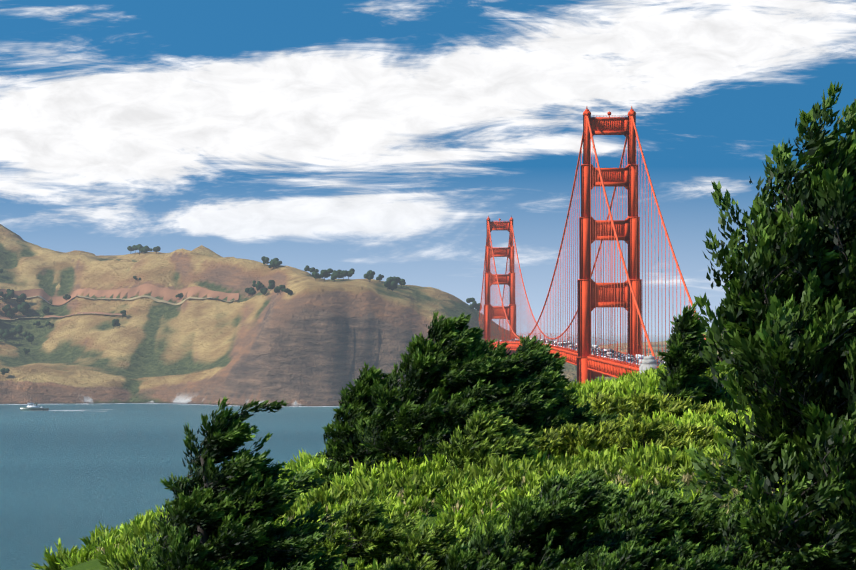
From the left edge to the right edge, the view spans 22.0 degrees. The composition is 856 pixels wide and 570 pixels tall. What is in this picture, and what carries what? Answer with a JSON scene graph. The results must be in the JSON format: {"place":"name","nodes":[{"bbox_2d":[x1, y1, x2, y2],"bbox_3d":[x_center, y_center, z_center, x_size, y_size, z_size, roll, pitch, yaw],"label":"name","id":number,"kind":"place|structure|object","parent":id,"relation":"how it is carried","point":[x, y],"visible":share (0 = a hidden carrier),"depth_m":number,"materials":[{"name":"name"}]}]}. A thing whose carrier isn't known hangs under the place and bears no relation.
{"place":"outdoors","nodes":[
{"label":"outdoors","id":0,"kind":"place"},
{"bbox_2d":[0,334,671,569],"bbox_3d":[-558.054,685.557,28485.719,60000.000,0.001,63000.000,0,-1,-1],"label":"sea water","id":1,"kind":"structure","parent":0,"point":[68,478],"depth_m":1578.15,"materials":[{"name":"blue liquid"}]},
{"bbox_2d":[20,402,83,410],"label":"tug boat","id":2,"kind":"object","parent":1,"relation":"on","point":[30,407],"visible":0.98,"depth_m":2505.82,"materials":[{"name":"paint"}]},
{"bbox_2d":[0,403,333,406],"bbox_3d":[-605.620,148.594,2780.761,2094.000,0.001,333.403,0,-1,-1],"label":"shoreline","id":3,"kind":"structure","parent":1,"relation":"on","point":[182,404],"depth_m":2713.31,"materials":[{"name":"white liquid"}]},
{"bbox_2d":[0,224,732,406],"bbox_3d":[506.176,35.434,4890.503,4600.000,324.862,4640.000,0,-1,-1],"label":"hills","id":4,"kind":"structure","parent":0,"point":[310,341],"depth_m":2876.84,"materials":[{"name":"beige soil"}]},
{"bbox_2d":[0,283,238,319],"bbox_3d":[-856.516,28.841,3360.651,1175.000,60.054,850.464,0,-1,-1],"label":"hillside road","id":5,"kind":"structure","parent":4,"relation":"on","point":[167,293],"depth_m":3149.15,"materials":[{"name":"brown"}]},
{"bbox_2d":[0,244,479,374],"bbox_3d":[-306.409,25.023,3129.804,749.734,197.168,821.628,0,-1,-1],"label":"trees","id":6,"kind":"object","parent":4,"relation":"on","point":[391,283],"visible":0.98,"depth_m":3052.17,"materials":[{"name":"green plant"}]},
{"bbox_2d":[62,470,763,569],"bbox_3d":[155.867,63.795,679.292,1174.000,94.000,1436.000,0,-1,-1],"label":"bluff ground","id":7,"kind":"structure","parent":0,"point":[94,564],"depth_m":190.92,"materials":[{"name":"green plant"}]},
{"bbox_2d":[30,357,792,569],"bbox_3d":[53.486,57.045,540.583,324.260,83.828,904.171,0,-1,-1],"label":"bushes","id":8,"kind":"object","parent":7,"relation":"on","point":[486,493],"visible":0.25,"depth_m":221.24,"materials":[{"name":"green plant"}]},
{"bbox_2d":[162,331,747,569],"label":"cypress trunks and limbs","id":9,"kind":"object","parent":7,"relation":"on","point":[204,534],"visible":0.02,"depth_m":111.61,"materials":[{"name":"brown plant"}]},
{"bbox_2d":[127,302,756,569],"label":"trees","id":10,"kind":"object","parent":9,"relation":"attached to","point":[600,513],"visible":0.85,"depth_m":110.58,"materials":[{"name":"green plant"}]},
{"bbox_2d":[314,338,701,569],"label":"cypress far trunks and limbs","id":11,"kind":"object","parent":7,"relation":"on","point":[351,461],"visible":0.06,"depth_m":284.04,"materials":[{"name":"brown plant"}]},
{"bbox_2d":[289,310,732,569],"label":"trees","id":12,"kind":"object","parent":11,"relation":"on","point":[456,367],"visible":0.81,"depth_m":286.38,"materials":[{"name":"green plant"}]},
{"bbox_2d":[596,147,855,569],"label":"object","id":13,"kind":"object","parent":7,"relation":"on","point":[785,410],"visible":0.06,"depth_m":97.48,"materials":[{"name":"green plant"}]},
{"bbox_2d":[568,81,855,569],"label":"tree","id":14,"kind":"object","parent":13,"relation":"attached to","point":[798,232],"visible":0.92,"depth_m":97.75,"materials":[{"name":"green plant"}]},
{"bbox_2d":[0,0,855,333],"label":"sky","id":15,"kind":"structure","parent":0,"point":[383,137],"materials":[{"name":"blue"}]},
{"bbox_2d":[484,216,515,356],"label":"bridge tower","id":16,"kind":"structure","parent":0,"point":[504,279],"depth_m":2620.35,"materials":[{"name":"red metal"}]},
{"bbox_2d":[576,106,641,383],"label":"bridge tower","id":17,"kind":"structure","parent":0,"point":[626,177],"depth_m":1340.64,"materials":[{"name":"red metal"}]},
{"bbox_2d":[479,116,710,367],"bbox_3d":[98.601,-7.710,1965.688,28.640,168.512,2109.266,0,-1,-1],"label":"suspension cables","id":18,"kind":"object","parent":17,"relation":"attached to","point":[625,268],"visible":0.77,"depth_m":1319.65,"materials":[{"name":"red metal"}]},
{"bbox_2d":[480,129,689,367],"bbox_3d":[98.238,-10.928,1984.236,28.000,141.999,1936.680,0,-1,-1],"label":"suspender cables","id":19,"kind":"object","parent":18,"relation":"hanging from","point":[531,323],"visible":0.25,"depth_m":1412.07,"materials":[{"name":"red metal"}]},
{"bbox_2d":[489,341,638,377],"bbox_3d":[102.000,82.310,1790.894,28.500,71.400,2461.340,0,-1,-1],"label":"bridge deck","id":20,"kind":"structure","parent":19,"relation":"hanging from","point":[609,367],"depth_m":1278.96,"materials":[{"name":"red metal"}]},
{"bbox_2d":[495,338,664,365],"bbox_3d":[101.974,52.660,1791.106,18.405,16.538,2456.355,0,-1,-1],"label":"cars","id":21,"kind":"object","parent":20,"relation":"on","point":[608,353],"visible":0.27,"depth_m":1313.46,"materials":[{"name":"paint"}]},
{"bbox_2d":[500,333,662,364],"bbox_3d":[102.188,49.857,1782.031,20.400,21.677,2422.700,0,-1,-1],"label":"bridge lamp posts","id":22,"kind":"object","parent":20,"relation":"on","point":[596,344],"visible":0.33,"depth_m":1302.59,"materials":[{"name":"metal"}]},
{"bbox_2d":[639,356,657,372],"bbox_3d":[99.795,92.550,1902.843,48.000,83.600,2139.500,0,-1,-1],"label":"bridge pylons","id":23,"kind":"object","parent":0,"point":[648,362],"visible":0.04,"depth_m":995.01,"materials":[{"name":"white concrete"}]}
]}

